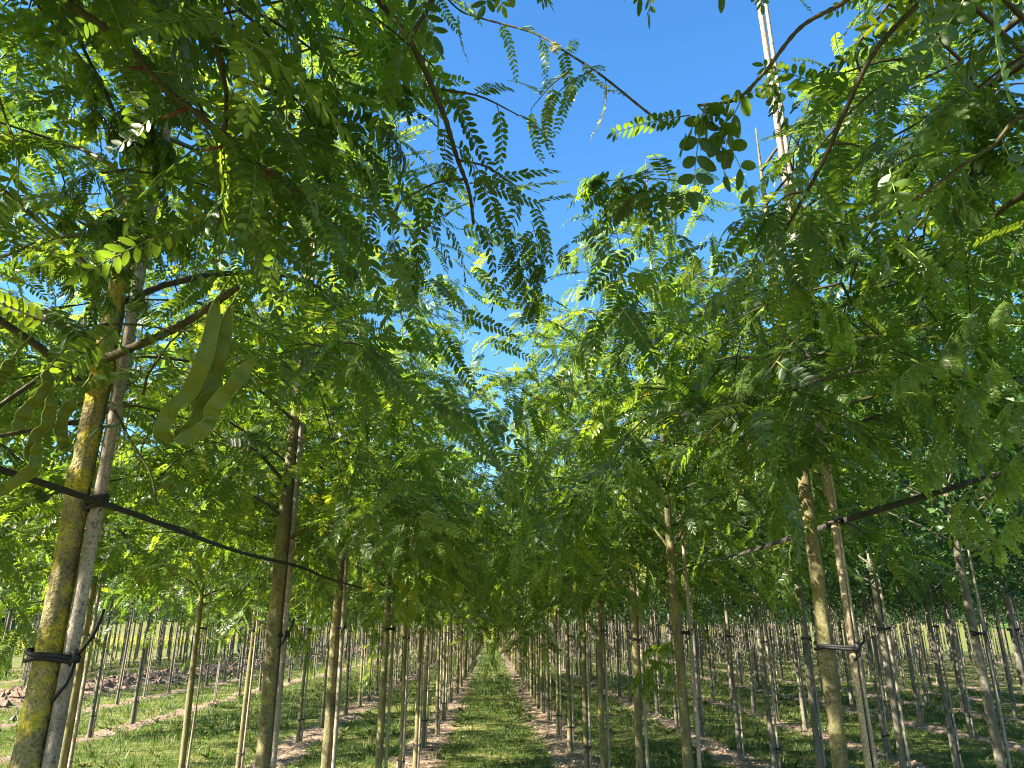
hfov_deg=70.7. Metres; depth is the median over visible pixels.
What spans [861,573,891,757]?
cane stake
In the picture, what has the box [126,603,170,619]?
broadleaf tree
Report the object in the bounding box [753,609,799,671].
broadleaf tree
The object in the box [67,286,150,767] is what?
cane stake
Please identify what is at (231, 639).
broadleaf tree
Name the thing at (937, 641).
broadleaf tree
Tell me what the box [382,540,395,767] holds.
cane stake
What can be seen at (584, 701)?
honey locust tree
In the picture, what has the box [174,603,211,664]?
broadleaf tree
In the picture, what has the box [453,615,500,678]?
honey locust tree
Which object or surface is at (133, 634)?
broadleaf tree
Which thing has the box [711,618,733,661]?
broadleaf tree
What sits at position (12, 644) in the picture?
broadleaf tree
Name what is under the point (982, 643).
broadleaf tree
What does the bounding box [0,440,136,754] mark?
broadleaf tree
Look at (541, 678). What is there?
honey locust tree
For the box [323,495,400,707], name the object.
honey locust tree
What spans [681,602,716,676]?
broadleaf tree
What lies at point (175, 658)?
cane stake
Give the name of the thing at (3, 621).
wood
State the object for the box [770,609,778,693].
cane stake
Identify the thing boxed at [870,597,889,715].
cane stake
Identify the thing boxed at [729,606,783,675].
broadleaf tree
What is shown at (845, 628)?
broadleaf tree
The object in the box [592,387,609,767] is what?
cane stake
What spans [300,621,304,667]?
broadleaf tree
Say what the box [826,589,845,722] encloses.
cane stake
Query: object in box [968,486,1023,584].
broadleaf tree
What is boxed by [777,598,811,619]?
broadleaf tree
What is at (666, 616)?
broadleaf tree
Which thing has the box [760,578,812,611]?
broadleaf tree
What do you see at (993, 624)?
broadleaf tree
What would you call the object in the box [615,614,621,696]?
cane stake
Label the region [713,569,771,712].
broadleaf tree
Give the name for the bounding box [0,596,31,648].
broadleaf tree
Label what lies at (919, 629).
broadleaf tree
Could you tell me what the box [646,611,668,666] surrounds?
broadleaf tree
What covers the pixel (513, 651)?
honey locust tree
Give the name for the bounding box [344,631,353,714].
cane stake
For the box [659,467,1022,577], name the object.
guy strap
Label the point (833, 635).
broadleaf tree
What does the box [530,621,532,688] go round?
cane stake
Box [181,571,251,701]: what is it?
broadleaf tree
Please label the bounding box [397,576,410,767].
cane stake
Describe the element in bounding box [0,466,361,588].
guy strap
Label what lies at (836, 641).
broadleaf tree
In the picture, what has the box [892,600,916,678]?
broadleaf tree
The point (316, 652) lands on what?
broadleaf tree
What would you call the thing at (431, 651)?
honey locust tree
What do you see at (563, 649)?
stake
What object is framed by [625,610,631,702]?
cane stake
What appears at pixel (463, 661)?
cane stake
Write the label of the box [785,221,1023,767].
broadleaf tree
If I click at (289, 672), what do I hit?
broadleaf tree
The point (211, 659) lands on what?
cane stake
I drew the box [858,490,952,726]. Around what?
broadleaf tree
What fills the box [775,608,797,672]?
broadleaf tree
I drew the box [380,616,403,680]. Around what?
honey locust tree
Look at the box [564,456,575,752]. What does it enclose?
cane stake
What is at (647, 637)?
broadleaf tree
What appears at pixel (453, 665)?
cane stake
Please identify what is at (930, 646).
broadleaf tree
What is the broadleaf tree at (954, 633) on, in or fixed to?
on the ground at (934, 727)
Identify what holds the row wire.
attached to the cane stake at (137, 701)
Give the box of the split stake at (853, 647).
[757,0,877,767]
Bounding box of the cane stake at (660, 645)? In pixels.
[656,613,662,683]
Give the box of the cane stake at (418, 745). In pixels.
[413,612,424,767]
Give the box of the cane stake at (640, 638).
[629,528,648,767]
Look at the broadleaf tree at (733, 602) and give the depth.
14.28 m
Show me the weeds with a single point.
(210, 754)
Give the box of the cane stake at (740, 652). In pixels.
[735,612,742,683]
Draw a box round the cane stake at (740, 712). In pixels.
[726,594,744,761]
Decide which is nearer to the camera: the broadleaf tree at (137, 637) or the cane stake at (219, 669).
the cane stake at (219, 669)
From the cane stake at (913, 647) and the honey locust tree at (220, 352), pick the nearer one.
the honey locust tree at (220, 352)
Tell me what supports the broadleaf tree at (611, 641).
on the ground at (934, 727)
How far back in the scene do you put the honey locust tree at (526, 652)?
21.72 m
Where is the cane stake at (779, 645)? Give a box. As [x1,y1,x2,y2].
[776,614,783,679]
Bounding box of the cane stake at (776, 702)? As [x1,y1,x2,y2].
[765,603,778,719]
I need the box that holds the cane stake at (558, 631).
[553,470,561,733]
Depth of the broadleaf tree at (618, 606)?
16.09 m
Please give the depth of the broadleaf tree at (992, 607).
14.29 m
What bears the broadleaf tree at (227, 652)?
on the ground at (934, 727)
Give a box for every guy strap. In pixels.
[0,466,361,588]
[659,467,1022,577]
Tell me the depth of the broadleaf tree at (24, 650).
35.33 m
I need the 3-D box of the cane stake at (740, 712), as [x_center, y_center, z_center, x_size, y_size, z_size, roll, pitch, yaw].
[3.067,3.920,9.957,0.139,2.424,0.074,-2,-19,7]
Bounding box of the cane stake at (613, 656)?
[609,611,613,691]
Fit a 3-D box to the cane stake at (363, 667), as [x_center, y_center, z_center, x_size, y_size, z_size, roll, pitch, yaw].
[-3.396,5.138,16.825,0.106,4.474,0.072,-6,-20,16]
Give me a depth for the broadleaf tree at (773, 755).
8.75 m
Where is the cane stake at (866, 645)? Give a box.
[861,611,870,674]
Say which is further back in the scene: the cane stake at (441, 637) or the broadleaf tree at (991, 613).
the broadleaf tree at (991, 613)
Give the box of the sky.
[0,0,1023,535]
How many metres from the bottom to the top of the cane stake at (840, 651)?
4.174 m
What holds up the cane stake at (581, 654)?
on the ground at (934, 727)
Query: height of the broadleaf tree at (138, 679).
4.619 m
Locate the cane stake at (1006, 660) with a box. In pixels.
[992,592,1018,718]
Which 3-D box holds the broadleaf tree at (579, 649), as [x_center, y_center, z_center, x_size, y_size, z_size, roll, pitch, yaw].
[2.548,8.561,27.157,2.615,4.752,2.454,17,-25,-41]
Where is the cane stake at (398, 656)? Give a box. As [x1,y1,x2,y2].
[395,614,400,683]
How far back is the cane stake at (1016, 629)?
7.58 m
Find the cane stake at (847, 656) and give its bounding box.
[839,597,854,707]
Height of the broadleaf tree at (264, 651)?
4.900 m
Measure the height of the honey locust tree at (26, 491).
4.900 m
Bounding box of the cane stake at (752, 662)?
[746,606,756,712]
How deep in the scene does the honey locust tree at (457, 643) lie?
20.78 m
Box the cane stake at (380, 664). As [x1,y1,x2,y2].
[376,623,382,694]
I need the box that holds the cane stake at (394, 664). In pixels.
[392,630,396,688]
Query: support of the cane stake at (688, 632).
on the ground at (934, 727)
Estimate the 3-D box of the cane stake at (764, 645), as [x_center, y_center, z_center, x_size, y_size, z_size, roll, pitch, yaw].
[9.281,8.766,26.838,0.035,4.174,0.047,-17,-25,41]
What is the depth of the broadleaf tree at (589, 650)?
24.15 m
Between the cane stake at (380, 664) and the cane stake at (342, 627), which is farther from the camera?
the cane stake at (380, 664)
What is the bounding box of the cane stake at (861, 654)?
[854,604,867,693]
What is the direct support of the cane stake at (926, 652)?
on the ground at (934, 727)
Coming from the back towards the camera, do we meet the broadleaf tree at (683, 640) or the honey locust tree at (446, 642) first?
the broadleaf tree at (683, 640)
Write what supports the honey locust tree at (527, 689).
on the ground at (934, 727)
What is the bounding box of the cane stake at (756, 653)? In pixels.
[752,613,759,689]
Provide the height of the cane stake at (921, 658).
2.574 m
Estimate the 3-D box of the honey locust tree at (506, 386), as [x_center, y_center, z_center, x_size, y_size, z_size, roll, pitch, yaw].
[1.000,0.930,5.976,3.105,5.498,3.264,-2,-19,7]
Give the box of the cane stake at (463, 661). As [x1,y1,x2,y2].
[460,632,463,686]
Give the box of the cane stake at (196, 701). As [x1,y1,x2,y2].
[186,576,212,767]
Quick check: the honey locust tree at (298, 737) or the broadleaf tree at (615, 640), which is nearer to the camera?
the honey locust tree at (298, 737)
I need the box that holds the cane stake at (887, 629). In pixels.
[870,528,911,767]
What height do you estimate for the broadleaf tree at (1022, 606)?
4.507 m
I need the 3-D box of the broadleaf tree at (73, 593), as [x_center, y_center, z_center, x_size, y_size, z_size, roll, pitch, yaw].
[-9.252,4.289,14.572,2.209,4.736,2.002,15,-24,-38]
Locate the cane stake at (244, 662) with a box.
[240,619,249,693]
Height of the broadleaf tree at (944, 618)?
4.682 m
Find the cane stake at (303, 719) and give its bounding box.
[298,627,311,740]
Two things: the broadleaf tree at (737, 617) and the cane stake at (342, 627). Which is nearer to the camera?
the cane stake at (342, 627)
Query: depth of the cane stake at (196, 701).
6.98 m
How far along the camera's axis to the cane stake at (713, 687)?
17.89 m
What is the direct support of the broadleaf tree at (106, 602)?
on the ground at (934, 727)
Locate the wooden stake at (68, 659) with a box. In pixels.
[22,73,179,767]
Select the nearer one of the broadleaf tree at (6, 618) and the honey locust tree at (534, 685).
the honey locust tree at (534, 685)
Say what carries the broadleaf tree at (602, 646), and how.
on the ground at (934, 727)
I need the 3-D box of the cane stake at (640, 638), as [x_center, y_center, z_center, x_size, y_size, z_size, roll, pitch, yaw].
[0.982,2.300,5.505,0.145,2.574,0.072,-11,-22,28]
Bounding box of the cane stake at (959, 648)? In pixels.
[952,609,966,685]
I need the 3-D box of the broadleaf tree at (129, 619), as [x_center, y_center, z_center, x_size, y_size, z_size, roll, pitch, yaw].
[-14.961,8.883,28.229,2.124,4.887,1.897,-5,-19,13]
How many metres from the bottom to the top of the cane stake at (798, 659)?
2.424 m
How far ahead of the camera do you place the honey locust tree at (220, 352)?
1.53 m
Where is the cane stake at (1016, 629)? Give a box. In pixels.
[1001,563,1023,667]
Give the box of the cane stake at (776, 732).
[760,600,780,767]
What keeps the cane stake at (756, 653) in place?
on the ground at (934, 727)
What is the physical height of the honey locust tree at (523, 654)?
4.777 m
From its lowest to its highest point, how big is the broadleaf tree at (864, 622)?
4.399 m
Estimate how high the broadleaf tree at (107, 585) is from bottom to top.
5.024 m
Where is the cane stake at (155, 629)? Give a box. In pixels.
[144,605,159,696]
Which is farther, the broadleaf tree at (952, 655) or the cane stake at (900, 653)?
the cane stake at (900, 653)
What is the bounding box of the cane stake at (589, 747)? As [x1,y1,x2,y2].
[580,589,591,767]
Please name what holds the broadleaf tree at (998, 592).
on the ground at (934, 727)
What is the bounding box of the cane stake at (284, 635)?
[270,187,321,767]
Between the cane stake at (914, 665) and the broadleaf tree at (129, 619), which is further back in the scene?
the broadleaf tree at (129, 619)
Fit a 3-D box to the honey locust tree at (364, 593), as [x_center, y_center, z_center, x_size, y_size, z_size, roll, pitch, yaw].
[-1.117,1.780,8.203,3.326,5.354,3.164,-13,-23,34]
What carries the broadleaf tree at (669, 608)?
on the ground at (934, 727)
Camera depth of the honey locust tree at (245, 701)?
8.56 m
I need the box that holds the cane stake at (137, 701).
[133,600,153,723]
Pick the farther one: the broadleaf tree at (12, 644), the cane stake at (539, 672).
the broadleaf tree at (12, 644)
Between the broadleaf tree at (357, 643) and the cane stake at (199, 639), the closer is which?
the cane stake at (199, 639)
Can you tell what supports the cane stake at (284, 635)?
on the ground at (934, 727)
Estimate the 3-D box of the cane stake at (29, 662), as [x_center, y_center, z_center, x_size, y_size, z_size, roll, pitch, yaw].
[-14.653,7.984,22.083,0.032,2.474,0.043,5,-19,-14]
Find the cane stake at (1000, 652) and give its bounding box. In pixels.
[993,619,1004,676]
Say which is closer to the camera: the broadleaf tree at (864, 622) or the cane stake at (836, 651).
the cane stake at (836, 651)
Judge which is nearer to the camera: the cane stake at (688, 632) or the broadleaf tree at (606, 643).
the cane stake at (688, 632)
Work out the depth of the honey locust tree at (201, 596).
7.17 m
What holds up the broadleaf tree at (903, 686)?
on the ground at (934, 727)
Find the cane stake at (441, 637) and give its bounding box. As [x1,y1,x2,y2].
[436,582,442,734]
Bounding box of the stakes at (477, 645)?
[5,616,1012,667]
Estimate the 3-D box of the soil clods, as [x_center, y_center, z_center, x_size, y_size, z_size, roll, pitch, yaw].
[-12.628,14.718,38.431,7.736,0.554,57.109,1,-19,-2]
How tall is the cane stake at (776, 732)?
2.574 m
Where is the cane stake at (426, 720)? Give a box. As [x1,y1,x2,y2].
[422,626,430,747]
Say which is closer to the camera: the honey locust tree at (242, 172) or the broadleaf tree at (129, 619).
the honey locust tree at (242, 172)
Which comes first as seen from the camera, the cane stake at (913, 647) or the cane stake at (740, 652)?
the cane stake at (740, 652)
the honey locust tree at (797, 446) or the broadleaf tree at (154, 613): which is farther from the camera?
the broadleaf tree at (154, 613)
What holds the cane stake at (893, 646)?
on the ground at (934, 727)
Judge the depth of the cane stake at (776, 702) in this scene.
14.06 m
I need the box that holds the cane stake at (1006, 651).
[998,611,1012,683]
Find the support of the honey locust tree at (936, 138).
on the ground at (934, 727)
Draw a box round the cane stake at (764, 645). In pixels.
[760,607,767,678]
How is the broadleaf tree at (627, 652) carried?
on the ground at (934, 727)
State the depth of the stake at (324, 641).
38.25 m
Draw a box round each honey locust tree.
[0,0,667,767]
[0,0,713,767]
[0,0,1023,342]
[0,1,96,658]
[0,51,195,679]
[0,218,284,767]
[25,335,367,767]
[92,139,576,767]
[144,359,391,767]
[165,419,404,640]
[202,252,567,767]
[232,329,523,767]
[236,438,383,742]
[263,483,399,727]
[290,386,547,767]
[321,486,402,715]
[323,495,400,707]
[327,560,403,695]
[347,434,512,747]
[347,459,524,734]
[348,566,424,700]
[356,595,413,684]
[364,0,1023,574]
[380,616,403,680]
[395,623,398,684]
[399,478,496,720]
[409,0,1023,767]
[411,621,414,675]
[414,629,417,673]
[424,537,509,709]
[430,631,432,664]
[433,606,466,694]
[435,559,488,691]
[435,607,467,702]
[440,339,752,767]
[452,209,811,767]
[453,613,480,686]
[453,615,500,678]
[461,380,710,767]
[467,494,605,712]
[468,164,979,767]
[471,621,481,663]
[487,456,615,734]
[489,401,636,752]
[494,497,593,707]
[495,476,580,720]
[495,597,562,686]
[503,607,568,691]
[504,592,560,700]
[506,510,574,695]
[513,628,514,669]
[514,639,515,669]
[517,616,563,679]
[519,595,532,675]
[521,605,557,681]
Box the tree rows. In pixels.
[92,604,1023,663]
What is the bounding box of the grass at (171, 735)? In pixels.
[0,642,1023,767]
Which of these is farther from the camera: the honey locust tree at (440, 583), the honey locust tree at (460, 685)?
the honey locust tree at (460, 685)
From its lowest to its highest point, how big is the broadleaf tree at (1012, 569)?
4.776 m
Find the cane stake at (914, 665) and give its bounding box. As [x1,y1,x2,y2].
[902,590,924,725]
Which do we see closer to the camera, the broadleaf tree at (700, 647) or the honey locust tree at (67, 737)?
the honey locust tree at (67, 737)
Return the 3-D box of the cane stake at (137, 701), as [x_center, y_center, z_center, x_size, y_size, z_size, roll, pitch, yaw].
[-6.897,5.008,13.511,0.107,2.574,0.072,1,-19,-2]
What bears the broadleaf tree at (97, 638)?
on the ground at (934, 727)
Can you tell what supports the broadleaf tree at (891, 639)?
on the ground at (934, 727)
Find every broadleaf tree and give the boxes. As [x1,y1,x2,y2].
[0,437,64,582]
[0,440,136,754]
[0,518,49,658]
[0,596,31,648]
[3,537,46,618]
[3,560,41,676]
[15,533,108,606]
[17,613,36,665]
[21,590,42,679]
[23,582,46,685]
[45,448,161,737]
[72,497,144,712]
[90,587,125,672]
[93,579,120,610]
[95,582,140,677]
[97,523,168,704]
[99,498,202,723]
[99,603,141,670]
[106,598,147,668]
[115,606,139,664]
[119,604,147,667]
[122,552,193,696]
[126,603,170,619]
[132,607,154,663]
[146,586,196,670]
[152,607,183,664]
[160,509,246,602]
[167,578,205,692]
[171,600,207,662]
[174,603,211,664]
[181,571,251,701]
[182,555,222,622]
[184,599,229,685]
[212,571,266,695]
[218,606,244,681]
[228,609,242,661]
[237,604,245,678]
[258,613,267,690]
[262,612,291,673]
[287,562,322,682]
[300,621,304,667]
[313,607,329,676]
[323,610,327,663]
[355,617,358,665]
[557,610,605,676]
[559,612,592,675]
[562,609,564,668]
[568,606,620,689]
[572,608,604,685]
[577,609,594,681]
[591,600,627,692]
[591,612,624,668]
[591,615,623,666]
[593,592,669,702]
[594,598,629,696]
[604,527,662,710]
[609,612,627,669]
[617,614,624,671]
[618,609,653,674]
[619,528,685,714]
[623,494,694,727]
[626,599,671,683]
[629,601,666,658]
[633,431,760,760]
[635,467,726,737]
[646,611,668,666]
[646,614,652,664]
[652,603,685,689]
[653,608,685,626]
[655,595,717,612]
[655,596,702,619]
[662,603,685,673]
[667,450,835,767]
[671,617,687,662]
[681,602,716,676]
[683,593,729,701]
[690,442,929,767]
[700,542,743,705]
[700,600,741,681]
[700,603,740,679]
[703,605,721,668]
[706,525,806,721]
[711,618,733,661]
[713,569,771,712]
[718,616,752,664]
[719,602,759,684]
[725,510,853,729]
[728,611,746,673]
[728,612,747,664]
[729,602,776,689]
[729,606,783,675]
[730,301,1023,767]
[736,597,794,692]
[743,608,766,675]
[746,475,887,600]
[753,606,798,680]
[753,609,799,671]
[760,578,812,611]
[773,612,785,665]
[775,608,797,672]
[776,595,840,702]
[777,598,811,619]
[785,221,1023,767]
[790,461,951,758]
[791,573,891,709]
[793,601,829,685]
[806,593,856,686]
[806,605,857,679]
[807,606,837,666]
[819,440,1021,767]
[826,517,922,715]
[828,588,864,680]
[830,609,857,672]
[833,600,870,675]
[834,614,848,667]
[839,592,923,700]
[839,604,905,684]
[856,586,951,704]
[856,615,878,654]
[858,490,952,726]
[859,88,1023,476]
[863,594,919,688]
[867,481,1021,738]
[867,613,898,666]
[875,390,1023,700]
[886,612,900,672]
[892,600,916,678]
[896,611,920,668]
[897,602,942,683]
[904,602,931,691]
[905,558,979,709]
[910,615,941,665]
[915,610,942,666]
[920,567,959,641]
[921,604,984,686]
[921,606,958,624]
[932,614,964,665]
[934,518,1023,718]
[937,325,1023,580]
[938,575,1003,702]
[942,584,1003,619]
[943,456,1023,657]
[962,615,987,667]
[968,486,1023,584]
[974,589,1011,680]
[975,609,1023,669]
[976,588,1023,648]
[976,595,1003,676]
[977,504,1023,592]
[977,517,1023,615]
[983,604,1022,668]
[996,594,1023,633]
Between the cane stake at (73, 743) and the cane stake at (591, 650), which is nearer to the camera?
the cane stake at (73, 743)
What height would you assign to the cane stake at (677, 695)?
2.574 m
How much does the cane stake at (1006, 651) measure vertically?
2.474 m
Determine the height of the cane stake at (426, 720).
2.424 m
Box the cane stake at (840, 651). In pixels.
[835,617,843,679]
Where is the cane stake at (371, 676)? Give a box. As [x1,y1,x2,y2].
[370,632,374,700]
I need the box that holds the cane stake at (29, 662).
[25,609,40,685]
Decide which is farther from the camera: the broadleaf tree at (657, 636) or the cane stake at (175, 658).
the broadleaf tree at (657, 636)
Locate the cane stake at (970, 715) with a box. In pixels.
[947,596,975,737]
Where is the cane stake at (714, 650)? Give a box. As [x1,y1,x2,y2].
[711,615,716,678]
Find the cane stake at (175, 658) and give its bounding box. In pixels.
[169,606,182,692]
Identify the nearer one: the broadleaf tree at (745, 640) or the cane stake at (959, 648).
the cane stake at (959, 648)
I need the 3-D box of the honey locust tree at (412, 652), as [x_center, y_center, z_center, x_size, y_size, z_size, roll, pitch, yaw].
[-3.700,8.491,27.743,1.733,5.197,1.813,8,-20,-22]
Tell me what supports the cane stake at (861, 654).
on the ground at (934, 727)
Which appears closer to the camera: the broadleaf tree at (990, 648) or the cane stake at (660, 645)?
the broadleaf tree at (990, 648)
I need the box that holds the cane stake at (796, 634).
[792,605,808,728]
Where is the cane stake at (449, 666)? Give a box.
[445,613,450,709]
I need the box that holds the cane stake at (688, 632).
[672,511,701,767]
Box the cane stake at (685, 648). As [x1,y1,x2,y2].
[682,614,686,672]
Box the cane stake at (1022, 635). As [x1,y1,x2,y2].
[1012,596,1023,645]
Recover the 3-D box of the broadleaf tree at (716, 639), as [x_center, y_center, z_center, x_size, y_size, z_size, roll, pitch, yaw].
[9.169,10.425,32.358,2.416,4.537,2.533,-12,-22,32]
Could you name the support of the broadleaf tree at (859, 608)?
on the ground at (934, 727)
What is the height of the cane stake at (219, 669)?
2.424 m
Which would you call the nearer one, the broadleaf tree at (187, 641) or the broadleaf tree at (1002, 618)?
the broadleaf tree at (1002, 618)
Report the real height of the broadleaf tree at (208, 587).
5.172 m
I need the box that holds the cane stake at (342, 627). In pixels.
[331,276,362,767]
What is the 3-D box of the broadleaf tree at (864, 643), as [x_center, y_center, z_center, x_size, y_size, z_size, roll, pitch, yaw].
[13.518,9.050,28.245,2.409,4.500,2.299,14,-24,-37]
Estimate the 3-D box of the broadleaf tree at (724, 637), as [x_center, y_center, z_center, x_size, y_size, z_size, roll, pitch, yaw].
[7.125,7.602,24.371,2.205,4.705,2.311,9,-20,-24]
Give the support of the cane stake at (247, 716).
on the ground at (934, 727)
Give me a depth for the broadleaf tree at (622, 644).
29.83 m
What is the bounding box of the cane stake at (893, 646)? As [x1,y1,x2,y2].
[888,615,897,672]
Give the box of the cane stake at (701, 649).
[699,617,703,676]
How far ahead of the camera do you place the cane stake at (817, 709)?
7.46 m
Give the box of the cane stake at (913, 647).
[908,617,917,673]
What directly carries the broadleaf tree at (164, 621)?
on the ground at (934, 727)
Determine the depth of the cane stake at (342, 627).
4.29 m
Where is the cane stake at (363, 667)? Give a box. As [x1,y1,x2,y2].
[361,578,368,706]
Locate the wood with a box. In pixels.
[1,613,1023,628]
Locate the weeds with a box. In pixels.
[0,684,1010,767]
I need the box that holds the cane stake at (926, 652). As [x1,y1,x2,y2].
[919,609,932,691]
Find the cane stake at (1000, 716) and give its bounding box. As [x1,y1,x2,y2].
[963,521,1011,767]
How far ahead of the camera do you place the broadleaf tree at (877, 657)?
14.70 m
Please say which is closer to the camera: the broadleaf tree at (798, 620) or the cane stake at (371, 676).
the cane stake at (371, 676)
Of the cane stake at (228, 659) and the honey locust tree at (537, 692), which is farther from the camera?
the cane stake at (228, 659)
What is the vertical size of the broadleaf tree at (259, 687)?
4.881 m
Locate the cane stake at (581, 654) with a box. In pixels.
[580,619,581,675]
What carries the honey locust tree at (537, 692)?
on the ground at (934, 727)
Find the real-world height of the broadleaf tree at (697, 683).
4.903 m
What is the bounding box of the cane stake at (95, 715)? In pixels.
[90,590,117,736]
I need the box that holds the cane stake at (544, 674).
[540,604,544,712]
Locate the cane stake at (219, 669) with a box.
[214,611,226,701]
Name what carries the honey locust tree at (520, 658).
on the ground at (934, 727)
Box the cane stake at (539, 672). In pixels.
[536,613,539,707]
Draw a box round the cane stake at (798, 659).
[793,617,802,694]
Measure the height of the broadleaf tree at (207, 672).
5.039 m
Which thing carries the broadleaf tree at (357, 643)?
on the ground at (934, 727)
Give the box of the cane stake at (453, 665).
[449,617,454,702]
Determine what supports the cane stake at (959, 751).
on the ground at (934, 727)
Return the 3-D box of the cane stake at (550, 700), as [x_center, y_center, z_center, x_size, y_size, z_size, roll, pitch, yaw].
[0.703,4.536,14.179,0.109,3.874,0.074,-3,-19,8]
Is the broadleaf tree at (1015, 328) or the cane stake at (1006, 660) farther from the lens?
the cane stake at (1006, 660)
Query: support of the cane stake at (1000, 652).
on the ground at (934, 727)
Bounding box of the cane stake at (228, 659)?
[225,615,233,680]
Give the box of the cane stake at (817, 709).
[801,592,828,767]
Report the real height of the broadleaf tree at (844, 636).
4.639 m
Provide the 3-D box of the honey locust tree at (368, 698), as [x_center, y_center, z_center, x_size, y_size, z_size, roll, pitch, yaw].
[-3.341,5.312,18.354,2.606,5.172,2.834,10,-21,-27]
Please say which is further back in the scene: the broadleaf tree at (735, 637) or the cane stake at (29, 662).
the broadleaf tree at (735, 637)
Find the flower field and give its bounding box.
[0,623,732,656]
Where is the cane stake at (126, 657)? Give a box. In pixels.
[117,599,135,704]
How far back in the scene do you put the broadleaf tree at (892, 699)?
6.23 m
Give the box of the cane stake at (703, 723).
[691,581,705,736]
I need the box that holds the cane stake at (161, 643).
[157,606,167,669]
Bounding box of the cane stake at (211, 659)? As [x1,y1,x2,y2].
[206,604,218,685]
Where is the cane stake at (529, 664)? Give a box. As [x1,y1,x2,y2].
[526,631,529,690]
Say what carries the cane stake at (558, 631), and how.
on the ground at (934, 727)
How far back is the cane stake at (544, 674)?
15.05 m
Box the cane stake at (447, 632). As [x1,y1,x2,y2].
[441,609,448,719]
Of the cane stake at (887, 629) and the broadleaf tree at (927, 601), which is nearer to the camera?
the cane stake at (887, 629)
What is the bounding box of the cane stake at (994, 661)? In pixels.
[982,604,1001,702]
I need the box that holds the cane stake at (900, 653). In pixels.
[894,616,905,688]
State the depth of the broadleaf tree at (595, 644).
22.81 m
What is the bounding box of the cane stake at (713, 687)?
[706,600,714,700]
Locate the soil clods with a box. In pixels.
[0,646,389,720]
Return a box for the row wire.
[0,612,307,623]
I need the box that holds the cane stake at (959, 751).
[923,564,962,767]
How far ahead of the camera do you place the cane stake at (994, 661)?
17.64 m
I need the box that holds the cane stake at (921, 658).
[911,603,929,704]
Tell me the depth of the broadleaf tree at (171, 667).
19.99 m
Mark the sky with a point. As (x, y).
(692, 53)
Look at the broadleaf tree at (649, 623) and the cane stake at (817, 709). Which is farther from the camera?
the broadleaf tree at (649, 623)
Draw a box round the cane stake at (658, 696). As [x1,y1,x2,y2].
[651,602,659,707]
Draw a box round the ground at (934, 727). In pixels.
[0,619,1023,767]
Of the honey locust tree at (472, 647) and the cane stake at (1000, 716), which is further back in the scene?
the honey locust tree at (472, 647)
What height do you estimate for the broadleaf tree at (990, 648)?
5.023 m
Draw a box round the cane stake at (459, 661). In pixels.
[456,618,460,694]
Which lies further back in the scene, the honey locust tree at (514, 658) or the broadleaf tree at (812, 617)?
the honey locust tree at (514, 658)
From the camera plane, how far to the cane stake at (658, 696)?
14.69 m
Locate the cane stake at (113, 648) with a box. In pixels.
[110,612,119,669]
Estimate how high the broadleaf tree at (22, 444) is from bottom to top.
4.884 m
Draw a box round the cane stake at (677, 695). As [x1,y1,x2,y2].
[668,625,679,727]
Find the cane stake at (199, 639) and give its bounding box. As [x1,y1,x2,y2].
[195,608,202,669]
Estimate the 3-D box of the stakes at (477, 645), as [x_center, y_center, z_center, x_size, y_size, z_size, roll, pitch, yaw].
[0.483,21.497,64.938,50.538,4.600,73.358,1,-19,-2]
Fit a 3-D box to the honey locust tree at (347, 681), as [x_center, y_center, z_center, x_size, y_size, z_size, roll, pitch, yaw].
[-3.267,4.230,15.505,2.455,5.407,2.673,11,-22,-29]
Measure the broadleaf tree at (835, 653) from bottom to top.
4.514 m
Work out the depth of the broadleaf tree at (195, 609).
21.75 m
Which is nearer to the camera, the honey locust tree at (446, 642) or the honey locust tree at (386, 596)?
the honey locust tree at (386, 596)
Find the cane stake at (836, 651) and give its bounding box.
[830,607,840,688]
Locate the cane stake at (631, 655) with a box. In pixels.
[629,617,631,672]
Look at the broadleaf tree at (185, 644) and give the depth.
38.26 m
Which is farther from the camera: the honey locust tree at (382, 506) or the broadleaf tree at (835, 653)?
the broadleaf tree at (835, 653)
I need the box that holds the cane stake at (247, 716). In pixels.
[237,571,262,767]
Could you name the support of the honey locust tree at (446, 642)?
on the ground at (934, 727)
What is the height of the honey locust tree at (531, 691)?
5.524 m
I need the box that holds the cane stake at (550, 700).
[546,612,551,719]
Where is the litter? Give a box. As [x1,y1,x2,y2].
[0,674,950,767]
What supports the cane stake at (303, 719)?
on the ground at (934, 727)
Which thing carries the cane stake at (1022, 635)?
on the ground at (934, 727)
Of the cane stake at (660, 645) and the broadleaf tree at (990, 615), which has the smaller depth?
the cane stake at (660, 645)
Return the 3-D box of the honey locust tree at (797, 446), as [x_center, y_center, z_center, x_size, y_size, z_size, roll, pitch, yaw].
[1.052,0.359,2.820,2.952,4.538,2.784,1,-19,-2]
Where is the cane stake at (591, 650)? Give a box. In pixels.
[588,609,591,669]
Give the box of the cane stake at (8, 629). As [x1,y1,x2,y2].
[3,611,12,656]
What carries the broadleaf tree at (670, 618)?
on the ground at (934, 727)
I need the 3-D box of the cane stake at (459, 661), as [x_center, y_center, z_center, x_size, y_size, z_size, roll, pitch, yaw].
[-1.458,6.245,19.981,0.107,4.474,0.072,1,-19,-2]
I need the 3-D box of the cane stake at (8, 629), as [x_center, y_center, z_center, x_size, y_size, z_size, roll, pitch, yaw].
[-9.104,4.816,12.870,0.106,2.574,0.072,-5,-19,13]
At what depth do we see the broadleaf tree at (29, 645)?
25.25 m
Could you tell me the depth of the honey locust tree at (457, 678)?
19.54 m
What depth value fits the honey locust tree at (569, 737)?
10.20 m
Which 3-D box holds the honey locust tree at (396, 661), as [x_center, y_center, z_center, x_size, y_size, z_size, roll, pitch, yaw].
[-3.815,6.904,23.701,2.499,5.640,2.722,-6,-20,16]

